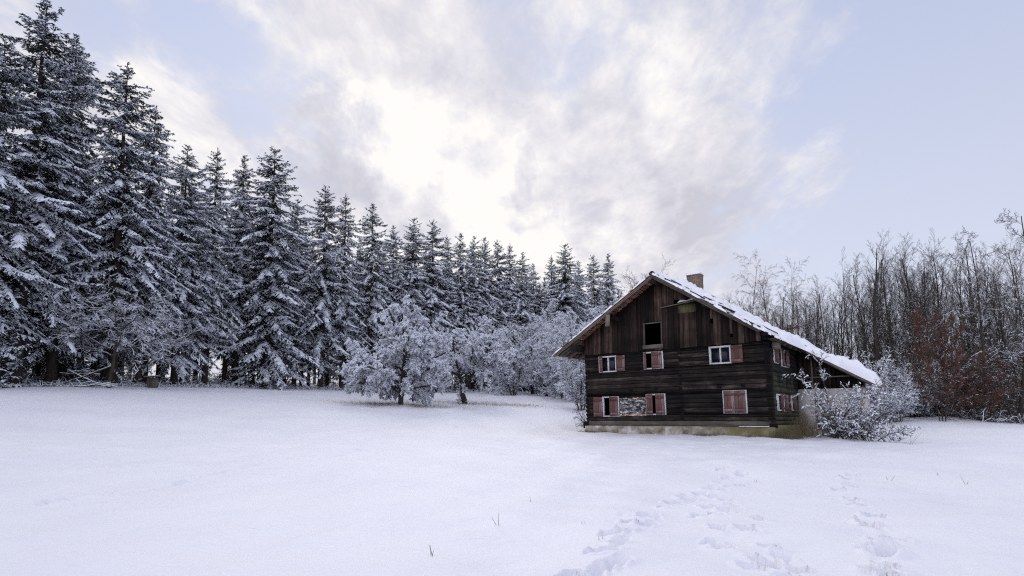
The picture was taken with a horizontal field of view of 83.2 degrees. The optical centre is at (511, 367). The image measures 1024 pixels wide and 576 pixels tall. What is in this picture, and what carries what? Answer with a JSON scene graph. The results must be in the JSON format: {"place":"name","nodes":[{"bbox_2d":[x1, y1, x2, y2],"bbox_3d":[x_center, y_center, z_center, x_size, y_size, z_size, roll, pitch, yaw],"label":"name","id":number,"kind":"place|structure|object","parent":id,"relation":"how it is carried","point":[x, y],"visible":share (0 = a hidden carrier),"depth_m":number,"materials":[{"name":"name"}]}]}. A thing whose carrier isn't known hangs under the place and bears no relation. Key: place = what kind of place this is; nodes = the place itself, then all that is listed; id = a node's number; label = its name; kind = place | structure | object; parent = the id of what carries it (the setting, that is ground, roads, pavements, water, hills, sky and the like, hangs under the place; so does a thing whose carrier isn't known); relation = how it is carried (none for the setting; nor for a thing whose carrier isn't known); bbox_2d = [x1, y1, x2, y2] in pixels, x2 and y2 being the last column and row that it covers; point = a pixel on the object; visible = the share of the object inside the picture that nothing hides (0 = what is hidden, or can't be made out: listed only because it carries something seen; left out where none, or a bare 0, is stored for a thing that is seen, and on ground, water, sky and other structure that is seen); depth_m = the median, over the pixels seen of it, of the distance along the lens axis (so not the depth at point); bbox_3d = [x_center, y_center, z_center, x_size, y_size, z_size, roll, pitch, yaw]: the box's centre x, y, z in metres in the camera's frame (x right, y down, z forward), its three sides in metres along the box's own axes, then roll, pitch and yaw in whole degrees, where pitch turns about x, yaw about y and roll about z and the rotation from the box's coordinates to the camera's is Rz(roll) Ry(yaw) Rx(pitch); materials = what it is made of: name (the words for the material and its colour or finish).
{"place":"outdoors","nodes":[
{"label":"outdoors","id":0,"kind":"place"},
{"bbox_2d":[0,380,1023,575],"bbox_3d":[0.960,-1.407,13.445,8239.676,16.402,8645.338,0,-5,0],"label":"snow field","id":1,"kind":"structure","parent":0,"point":[145,481],"depth_m":11.43,"materials":[{"name":"white snow"}]},
{"bbox_2d":[0,82,20,370],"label":"spruce tree","id":2,"kind":"object","parent":1,"relation":"on","point":[9,165],"visible":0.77,"depth_m":39.05,"materials":[{"name":"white plant"}]},
{"bbox_2d":[0,315,26,387],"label":"young spruce","id":3,"kind":"object","parent":1,"relation":"on","point":[7,365],"visible":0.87,"depth_m":39.23,"materials":[{"name":"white plant"}]},
{"bbox_2d":[0,33,68,369],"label":"spruce tree","id":4,"kind":"object","parent":1,"relation":"on","point":[6,103],"visible":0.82,"depth_m":40.46,"materials":[{"name":"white plant"}]},
{"bbox_2d":[0,0,112,383],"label":"spruce tree","id":5,"kind":"object","parent":1,"relation":"on","point":[42,84],"visible":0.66,"depth_m":42.34,"materials":[{"name":"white plant"}]},
{"bbox_2d":[28,155,98,370],"bbox_3d":[-35.951,-8.020,46.329,5.806,19.809,5.578,-2,-6,21],"label":"spruce tree","id":6,"kind":"object","parent":1,"relation":"on","point":[88,283],"visible":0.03,"depth_m":45.88,"materials":[{"name":"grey plant"}]},
{"bbox_2d":[0,33,130,383],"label":"spruce tree","id":7,"kind":"object","parent":1,"relation":"on","point":[51,356],"visible":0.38,"depth_m":44.74,"materials":[{"name":"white plant"}]},
{"bbox_2d":[29,145,111,381],"bbox_3d":[-36.070,-8.412,46.851,6.435,20.638,5.932,-3,-6,28],"label":"spruce tree","id":8,"kind":"object","parent":1,"relation":"on","point":[61,366],"visible":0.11,"depth_m":46.15,"materials":[{"name":"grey plant"}]},
{"bbox_2d":[75,198,138,382],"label":"spruce tree","id":9,"kind":"object","parent":1,"relation":"on","point":[102,364],"visible":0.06,"depth_m":48.97,"materials":[{"name":"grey plant"}]},
{"bbox_2d":[43,62,189,383],"bbox_3d":[-32.458,-11.637,47.484,10.886,27.726,9.902,1,-5,-16],"label":"spruce tree","id":10,"kind":"object","parent":1,"relation":"on","point":[116,233],"visible":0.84,"depth_m":46.83,"materials":[{"name":"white plant"}]},
{"bbox_2d":[39,273,206,387],"bbox_3d":[-29.296,-2.301,42.977,11.158,7.995,7.959,0,-5,0],"label":"bare tree","id":11,"kind":"object","parent":1,"relation":"on","point":[141,325],"visible":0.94,"depth_m":42.35,"materials":[{"name":"grey plant"}]},
{"bbox_2d":[92,106,195,384],"bbox_3d":[-32.065,-10.709,50.165,7.786,25.893,7.480,-5,-8,38],"label":"spruce tree","id":12,"kind":"object","parent":1,"relation":"on","point":[151,189],"visible":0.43,"depth_m":50.49,"materials":[{"name":"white plant"}]},
{"bbox_2d":[119,193,181,383],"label":"spruce tree","id":13,"kind":"object","parent":1,"relation":"on","point":[149,350],"visible":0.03,"depth_m":52.64,"materials":[{"name":"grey plant"}]},
{"bbox_2d":[128,144,226,383],"bbox_3d":[-31.032,-9.499,54.052,8.132,23.678,8.224,2,-5,-7],"label":"spruce tree","id":14,"kind":"object","parent":1,"relation":"on","point":[180,359],"visible":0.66,"depth_m":54.00,"materials":[{"name":"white plant"}]},
{"bbox_2d":[153,182,225,384],"bbox_3d":[-30.993,-7.905,55.564,6.441,20.452,7.081,-1,-5,13],"label":"spruce tree","id":15,"kind":"object","parent":1,"relation":"on","point":[187,314],"visible":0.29,"depth_m":54.76,"materials":[{"name":"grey plant"}]},
{"bbox_2d":[185,147,246,385],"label":"spruce tree","id":16,"kind":"object","parent":1,"relation":"on","point":[221,232],"visible":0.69,"depth_m":57.17,"materials":[{"name":"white plant"}]},
{"bbox_2d":[199,215,251,384],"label":"spruce tree","id":17,"kind":"object","parent":1,"relation":"on","point":[224,372],"visible":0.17,"depth_m":60.78,"materials":[{"name":"grey plant"}]},
{"bbox_2d":[214,155,267,385],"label":"spruce tree","id":18,"kind":"object","parent":1,"relation":"on","point":[243,193],"visible":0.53,"depth_m":60.79,"materials":[{"name":"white plant"}]},
{"bbox_2d":[227,231,280,386],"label":"spruce tree","id":19,"kind":"object","parent":1,"relation":"on","point":[252,381],"visible":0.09,"depth_m":62.12,"materials":[{"name":"grey plant"}]},
{"bbox_2d":[208,146,322,389],"bbox_3d":[-25.607,-10.318,61.385,10.809,26.885,11.498,2,-6,-21],"label":"spruce tree","id":20,"kind":"object","parent":1,"relation":"on","point":[267,362],"visible":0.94,"depth_m":60.31,"materials":[{"name":"white plant"}]},
{"bbox_2d":[262,199,326,387],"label":"spruce tree","id":21,"kind":"object","parent":1,"relation":"on","point":[297,213],"visible":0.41,"depth_m":66.45,"materials":[{"name":"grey plant"}]},
{"bbox_2d":[283,237,325,386],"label":"spruce tree","id":22,"kind":"object","parent":1,"relation":"on","point":[308,336],"visible":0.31,"depth_m":67.03,"materials":[{"name":"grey plant"}]},
{"bbox_2d":[303,257,341,387],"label":"spruce tree","id":23,"kind":"object","parent":1,"relation":"on","point":[330,371],"visible":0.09,"depth_m":71.60,"materials":[{"name":"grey plant"}]},
{"bbox_2d":[290,185,361,388],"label":"spruce tree","id":24,"kind":"object","parent":1,"relation":"on","point":[323,312],"visible":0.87,"depth_m":67.30,"materials":[{"name":"white plant"}]},
{"bbox_2d":[314,193,372,388],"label":"spruce tree","id":25,"kind":"object","parent":1,"relation":"on","point":[342,307],"visible":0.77,"depth_m":69.75,"materials":[{"name":"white plant"}]},
{"bbox_2d":[336,248,378,365],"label":"spruce tree","id":26,"kind":"object","parent":1,"relation":"on","point":[362,288],"visible":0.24,"depth_m":72.96,"materials":[{"name":"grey plant"}]},
{"bbox_2d":[341,204,399,371],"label":"spruce tree","id":27,"kind":"object","parent":1,"relation":"on","point":[373,249],"visible":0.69,"depth_m":72.72,"materials":[{"name":"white plant"}]},
{"bbox_2d":[339,294,452,405],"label":"apple tree","id":28,"kind":"object","parent":1,"relation":"on","point":[388,380],"visible":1,"depth_m":44.08,"materials":[{"name":"white plant"}]},
{"bbox_2d":[377,225,414,371],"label":"spruce tree","id":29,"kind":"object","parent":1,"relation":"on","point":[388,247],"visible":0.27,"depth_m":77.18,"materials":[{"name":"white plant"}]},
{"bbox_2d":[389,245,422,366],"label":"spruce tree","id":30,"kind":"object","parent":1,"relation":"on","point":[407,262],"visible":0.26,"depth_m":78.19,"materials":[{"name":"grey plant"}]},
{"bbox_2d":[385,218,439,384],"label":"spruce tree","id":31,"kind":"object","parent":1,"relation":"on","point":[417,275],"visible":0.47,"depth_m":78.20,"materials":[{"name":"white plant"}]},
{"bbox_2d":[414,219,459,382],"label":"spruce tree","id":32,"kind":"object","parent":1,"relation":"on","point":[433,298],"visible":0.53,"depth_m":79.62,"materials":[{"name":"white plant"}]},
{"bbox_2d":[436,234,465,390],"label":"spruce tree","id":33,"kind":"object","parent":1,"relation":"on","point":[447,275],"visible":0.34,"depth_m":81.88,"materials":[{"name":"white plant"}]},
{"bbox_2d":[445,233,481,390],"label":"spruce tree","id":34,"kind":"object","parent":1,"relation":"on","point":[462,281],"visible":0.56,"depth_m":82.77,"materials":[{"name":"white plant"}]},
{"bbox_2d":[457,270,485,391],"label":"spruce tree","id":35,"kind":"object","parent":1,"relation":"on","point":[470,316],"visible":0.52,"depth_m":82.53,"materials":[{"name":"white plant"}]},
{"bbox_2d":[428,315,517,403],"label":"apple tree","id":36,"kind":"object","parent":1,"relation":"on","point":[481,355],"visible":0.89,"depth_m":49.02,"materials":[{"name":"white plant"}]},
{"bbox_2d":[452,236,494,390],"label":"spruce tree","id":37,"kind":"object","parent":1,"relation":"on","point":[474,260],"visible":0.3,"depth_m":84.77,"materials":[{"name":"white plant"}]},
{"bbox_2d":[462,237,506,391],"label":"spruce tree","id":38,"kind":"object","parent":1,"relation":"on","point":[484,255],"visible":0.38,"depth_m":85.81,"materials":[{"name":"white plant"}]},
{"bbox_2d":[480,240,520,385],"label":"spruce tree","id":39,"kind":"object","parent":1,"relation":"on","point":[499,277],"visible":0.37,"depth_m":86.95,"materials":[{"name":"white plant"}]},
{"bbox_2d":[487,322,535,395],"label":"frosted tree","id":40,"kind":"object","parent":1,"relation":"on","point":[512,381],"visible":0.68,"depth_m":66.15,"materials":[{"name":"grey plant"}]},
{"bbox_2d":[0,358,1023,425],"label":"undergrowth","id":41,"kind":"object","parent":1,"relation":"on","point":[218,383],"visible":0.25,"depth_m":49.48,"materials":[{"name":"grey wood"}]},
{"bbox_2d":[495,245,529,373],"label":"spruce tree","id":42,"kind":"object","parent":1,"relation":"on","point":[510,310],"visible":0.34,"depth_m":88.26,"materials":[{"name":"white plant"}]},
{"bbox_2d":[506,252,537,391],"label":"spruce tree","id":43,"kind":"object","parent":1,"relation":"on","point":[522,276],"visible":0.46,"depth_m":89.03,"materials":[{"name":"white plant"}]},
{"bbox_2d":[515,311,555,394],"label":"frosted tree","id":44,"kind":"object","parent":1,"relation":"on","point":[532,390],"visible":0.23,"depth_m":77.72,"materials":[{"name":"grey plant"}]},
{"bbox_2d":[522,315,560,395],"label":"frosted tree","id":45,"kind":"object","parent":1,"relation":"on","point":[540,335],"visible":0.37,"depth_m":65.21,"materials":[{"name":"grey plant"}]},
{"bbox_2d":[515,298,579,393],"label":"frosted tree","id":46,"kind":"object","parent":1,"relation":"on","point":[537,324],"visible":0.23,"depth_m":75.82,"materials":[{"name":"grey plant"}]},
{"bbox_2d":[540,255,561,331],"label":"spruce tree","id":47,"kind":"object","parent":1,"relation":"on","point":[551,260],"visible":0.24,"depth_m":93.44,"materials":[{"name":"white plant"}]},
{"bbox_2d":[533,319,577,398],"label":"frosted tree","id":48,"kind":"object","parent":1,"relation":"on","point":[547,372],"visible":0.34,"depth_m":58.81,"materials":[{"name":"grey plant"}]},
{"bbox_2d":[532,314,584,396],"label":"frosted tree","id":49,"kind":"object","parent":1,"relation":"on","point":[558,321],"visible":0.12,"depth_m":64.71,"materials":[{"name":"grey plant"}]},
{"bbox_2d":[535,243,593,372],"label":"spruce tree","id":50,"kind":"object","parent":1,"relation":"on","point":[565,290],"visible":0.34,"depth_m":91.02,"materials":[{"name":"white plant"}]},
{"bbox_2d":[543,311,590,400],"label":"frosted tree","id":51,"kind":"object","parent":1,"relation":"on","point":[558,337],"visible":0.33,"depth_m":55.68,"materials":[{"name":"grey plant"}]},
{"bbox_2d":[550,341,587,409],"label":"frosted tree","id":52,"kind":"object","parent":1,"relation":"on","point":[575,393],"visible":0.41,"depth_m":46.84,"materials":[{"name":"grey plant"}]},
{"bbox_2d":[571,260,592,324],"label":"spruce tree","id":53,"kind":"object","parent":1,"relation":"on","point":[582,296],"visible":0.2,"depth_m":95.90,"materials":[{"name":"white plant"}]},
{"bbox_2d":[581,255,609,322],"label":"spruce tree","id":54,"kind":"object","parent":1,"relation":"on","point":[591,284],"visible":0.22,"depth_m":97.44,"materials":[{"name":"white plant"}]},
{"bbox_2d":[596,253,624,308],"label":"spruce tree","id":55,"kind":"object","parent":1,"relation":"on","point":[610,282],"visible":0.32,"depth_m":98.16,"materials":[{"name":"white plant"}]},
{"bbox_2d":[551,270,886,438],"bbox_3d":[11.649,-0.652,31.396,14.740,9.413,12.360,-4,-7,38],"label":"farmhouse","id":56,"kind":"object","parent":1,"relation":"on","point":[656,353],"visible":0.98,"depth_m":27.79,"materials":[{"name":"black wood"}]},
{"bbox_2d":[593,396,619,416],"bbox_3d":[4.916,2.035,29.938,1.511,1.040,0.240,-4,-7,38],"label":"window","id":57,"kind":"structure","parent":56,"relation":"in","point":[598,402],"depth_m":29.95,"materials":[{"name":"white paint"}]},
{"bbox_2d":[598,355,624,372],"bbox_3d":[5.197,-0.186,29.917,1.540,0.840,0.240,-4,-7,38],"label":"window","id":58,"kind":"structure","parent":56,"relation":"in","point":[615,363],"depth_m":29.99,"materials":[{"name":"white paint"}]},
{"bbox_2d":[643,351,663,369],"bbox_3d":[7.004,-0.352,28.515,1.046,0.860,0.240,-4,-7,38],"label":"window","id":59,"kind":"structure","parent":56,"relation":"in","point":[656,361],"depth_m":28.34,"materials":[{"name":"white paint"}]},
{"bbox_2d":[646,394,666,414],"bbox_3d":[7.075,1.809,28.264,1.031,1.030,0.240,-4,-7,38],"label":"window","id":60,"kind":"structure","parent":56,"relation":"in","point":[660,400],"depth_m":28.12,"materials":[{"name":"white paint"}]},
{"bbox_2d":[708,344,742,364],"bbox_3d":[9.788,-0.591,26.362,1.539,0.830,0.225,-4,-7,38],"label":"window","id":61,"kind":"structure","parent":56,"relation":"in","point":[726,354],"depth_m":26.41,"materials":[{"name":"white paint"}]},
{"bbox_2d":[722,390,747,413],"bbox_3d":[10.050,1.546,25.954,1.081,1.040,0.240,-4,-7,38],"label":"window","id":62,"kind":"structure","parent":56,"relation":"in","point":[740,397],"depth_m":25.86,"materials":[{"name":"white paint"}]},
{"bbox_2d":[723,251,782,319],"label":"birch tree","id":63,"kind":"object","parent":1,"relation":"on","point":[759,301],"visible":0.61,"depth_m":46.71,"materials":[{"name":"grey plant"}]},
{"bbox_2d":[768,427,805,439],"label":"grass tuft","id":64,"kind":"object","parent":1,"relation":"on","point":[789,435],"visible":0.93,"depth_m":24.52,"materials":[{"name":"plant"}]},
{"bbox_2d":[774,257,822,341],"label":"birch tree","id":65,"kind":"object","parent":1,"relation":"on","point":[796,312],"visible":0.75,"depth_m":53.23,"materials":[{"name":"grey plant"}]},
{"bbox_2d":[786,412,825,437],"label":"grass tuft","id":66,"kind":"object","parent":1,"relation":"on","point":[805,429],"visible":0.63,"depth_m":26.25,"materials":[{"name":"brown"}]},
{"bbox_2d":[790,275,836,353],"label":"leafless tree","id":67,"kind":"object","parent":1,"relation":"on","point":[806,329],"visible":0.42,"depth_m":64.53,"materials":[{"name":"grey plant"}]},
{"bbox_2d":[803,287,833,350],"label":"leafless tree","id":68,"kind":"object","parent":1,"relation":"on","point":[811,325],"visible":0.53,"depth_m":60.13,"materials":[{"name":"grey plant"}]},
{"bbox_2d":[813,288,851,356],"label":"leafless tree","id":69,"kind":"object","parent":1,"relation":"on","point":[834,335],"visible":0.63,"depth_m":54.83,"materials":[{"name":"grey plant"}]},
{"bbox_2d":[782,350,885,440],"bbox_3d":[14.020,1.248,25.044,3.777,4.310,2.991,-5,-7,42],"label":"bush","id":70,"kind":"object","parent":1,"relation":"on","point":[852,401],"visible":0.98,"depth_m":24.67,"materials":[{"name":"grey plant"}]},
{"bbox_2d":[820,272,868,359],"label":"leafless tree","id":71,"kind":"object","parent":1,"relation":"on","point":[843,335],"visible":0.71,"depth_m":55.67,"materials":[{"name":"grey plant"}]},
{"bbox_2d":[829,249,885,360],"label":"leafless tree","id":72,"kind":"object","parent":1,"relation":"on","point":[846,328],"visible":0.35,"depth_m":68.60,"materials":[{"name":"grey plant"}]},
{"bbox_2d":[834,253,893,371],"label":"leafless tree","id":73,"kind":"object","parent":1,"relation":"on","point":[866,348],"visible":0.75,"depth_m":50.31,"materials":[{"name":"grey plant"}]},
{"bbox_2d":[844,228,899,374],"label":"leafless tree","id":74,"kind":"object","parent":1,"relation":"on","point":[875,352],"visible":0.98,"depth_m":47.20,"materials":[{"name":"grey plant"}]},
{"bbox_2d":[847,251,898,366],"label":"leafless tree","id":75,"kind":"object","parent":1,"relation":"on","point":[868,305],"visible":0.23,"depth_m":57.66,"materials":[{"name":"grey plant"}]},
{"bbox_2d":[826,398,920,442],"bbox_3d":[15.367,2.420,24.482,3.383,2.311,2.529,1,-5,-9],"label":"bush","id":76,"kind":"object","parent":1,"relation":"on","point":[873,434],"visible":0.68,"depth_m":24.18,"materials":[{"name":"grey plant"}]},
{"bbox_2d":[859,264,905,372],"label":"leafless tree","id":77,"kind":"object","parent":1,"relation":"on","point":[895,344],"visible":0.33,"depth_m":51.53,"materials":[{"name":"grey plant"}]},
{"bbox_2d":[867,367,913,424],"bbox_3d":[23.759,1.872,37.369,3.640,3.798,3.394,0,-5,0],"label":"snowy shrub","id":78,"kind":"object","parent":1,"relation":"on","point":[889,407],"visible":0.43,"depth_m":36.82,"materials":[{"name":"grey plant"}]},
{"bbox_2d":[866,358,914,411],"bbox_3d":[26.453,1.441,41.284,4.210,4.392,3.925,3,-6,-32],"label":"snowy shrub","id":79,"kind":"object","parent":1,"relation":"on","point":[891,385],"visible":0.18,"depth_m":40.76,"materials":[{"name":"grey plant"}]},
{"bbox_2d":[878,272,915,366],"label":"leafless tree","id":80,"kind":"object","parent":1,"relation":"on","point":[893,318],"visible":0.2,"depth_m":53.37,"materials":[{"name":"grey plant"}]},
{"bbox_2d":[873,373,923,421],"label":"snowy shrub","id":81,"kind":"object","parent":1,"relation":"on","point":[905,408],"visible":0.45,"depth_m":38.18,"materials":[{"name":"grey plant"}]},
{"bbox_2d":[863,231,942,371],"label":"leafless tree","id":82,"kind":"object","parent":1,"relation":"on","point":[888,321],"visible":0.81,"depth_m":46.62,"materials":[{"name":"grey plant"}]},
{"bbox_2d":[873,347,951,417],"bbox_3d":[28.325,1.118,41.012,4.837,5.428,5.453,4,-7,-38],"label":"snowy shrub","id":83,"kind":"object","parent":1,"relation":"on","point":[896,384],"visible":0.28,"depth_m":40.37,"materials":[{"name":"grey plant"}]},
{"bbox_2d":[884,238,941,356],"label":"leafless tree","id":84,"kind":"object","parent":1,"relation":"on","point":[898,289],"visible":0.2,"depth_m":62.51,"materials":[{"name":"grey plant"}]},
{"bbox_2d":[889,293,939,379],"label":"tree","id":85,"kind":"object","parent":1,"relation":"on","point":[909,344],"visible":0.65,"depth_m":46.10,"materials":[{"name":"grey plant"}]},
{"bbox_2d":[885,232,952,371],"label":"leafless tree","id":86,"kind":"object","parent":1,"relation":"on","point":[911,305],"visible":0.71,"depth_m":45.68,"materials":[{"name":"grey plant"}]},
{"bbox_2d":[890,227,959,411],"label":"leafless tree","id":87,"kind":"object","parent":1,"relation":"on","point":[937,296],"visible":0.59,"depth_m":46.17,"materials":[{"name":"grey plant"}]},
{"bbox_2d":[902,254,969,359],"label":"leafless tree","id":88,"kind":"object","parent":1,"relation":"on","point":[942,285],"visible":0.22,"depth_m":57.18,"materials":[{"name":"grey plant"}]},
{"bbox_2d":[880,332,994,416],"bbox_3d":[30.073,0.406,41.104,6.246,6.483,5.829,-3,-6,34],"label":"twiggy shrub","id":89,"kind":"object","parent":1,"relation":"on","point":[911,365],"visible":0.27,"depth_m":40.85,"materials":[{"name":"brown plant"}]},
{"bbox_2d":[904,307,986,421],"bbox_3d":[28.387,-0.284,38.231,3.977,8.134,3.044,0,-5,0],"label":"shrub","id":90,"kind":"object","parent":1,"relation":"on","point":[945,367],"visible":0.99,"depth_m":38.25,"materials":[{"name":"brown plant"}]},
{"bbox_2d":[925,247,984,412],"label":"leafless tree","id":91,"kind":"object","parent":1,"relation":"on","point":[962,343],"visible":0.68,"depth_m":42.24,"materials":[{"name":"grey plant"}]},
{"bbox_2d":[942,251,1005,373],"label":"leafless tree","id":92,"kind":"object","parent":1,"relation":"on","point":[975,316],"visible":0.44,"depth_m":50.77,"materials":[{"name":"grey plant"}]},
{"bbox_2d":[934,225,1023,414],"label":"leafless tree","id":93,"kind":"object","parent":1,"relation":"on","point":[979,291],"visible":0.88,"depth_m":40.76,"materials":[{"name":"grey plant"}]},
{"bbox_2d":[943,243,1017,370],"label":"leafless tree","id":94,"kind":"object","parent":1,"relation":"on","point":[985,304],"visible":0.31,"depth_m":52.44,"materials":[{"name":"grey plant"}]},
{"bbox_2d":[950,352,1021,420],"bbox_3d":[31.384,1.340,38.593,3.044,4.670,3.977,2,-6,-24],"label":"bush","id":95,"kind":"object","parent":1,"relation":"on","point":[994,398],"visible":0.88,"depth_m":38.28,"materials":[{"name":"brown plant"}]},
{"bbox_2d":[961,339,1023,418],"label":"twiggy shrub","id":96,"kind":"object","parent":1,"relation":"on","point":[1015,375],"visible":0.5,"depth_m":40.38,"materials":[{"name":"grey plant"}]},
{"bbox_2d":[966,372,1018,415],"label":"twiggy shrub","id":97,"kind":"object","parent":1,"relation":"on","point":[1002,404],"visible":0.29,"depth_m":40.73,"materials":[{"name":"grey plant"}]},
{"bbox_2d":[969,252,1023,414],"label":"leafless tree","id":98,"kind":"object","parent":1,"relation":"on","point":[1001,316],"visible":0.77,"depth_m":44.19,"materials":[{"name":"grey plant"}]},
{"bbox_2d":[971,226,1023,350],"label":"leafless tree","id":99,"kind":"object","parent":1,"relation":"on","point":[1007,277],"visible":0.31,"depth_m":61.76,"materials":[{"name":"grey plant"}]},
{"bbox_2d":[982,208,1023,417],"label":"alder tree","id":100,"kind":"object","parent":1,"relation":"on","point":[1021,403],"visible":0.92,"depth_m":40.03,"materials":[{"name":"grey plant"}]},
{"bbox_2d":[0,0,1023,384],"label":"sky","id":101,"kind":"structure","parent":0,"point":[697,134],"materials":[{"name":"white"}]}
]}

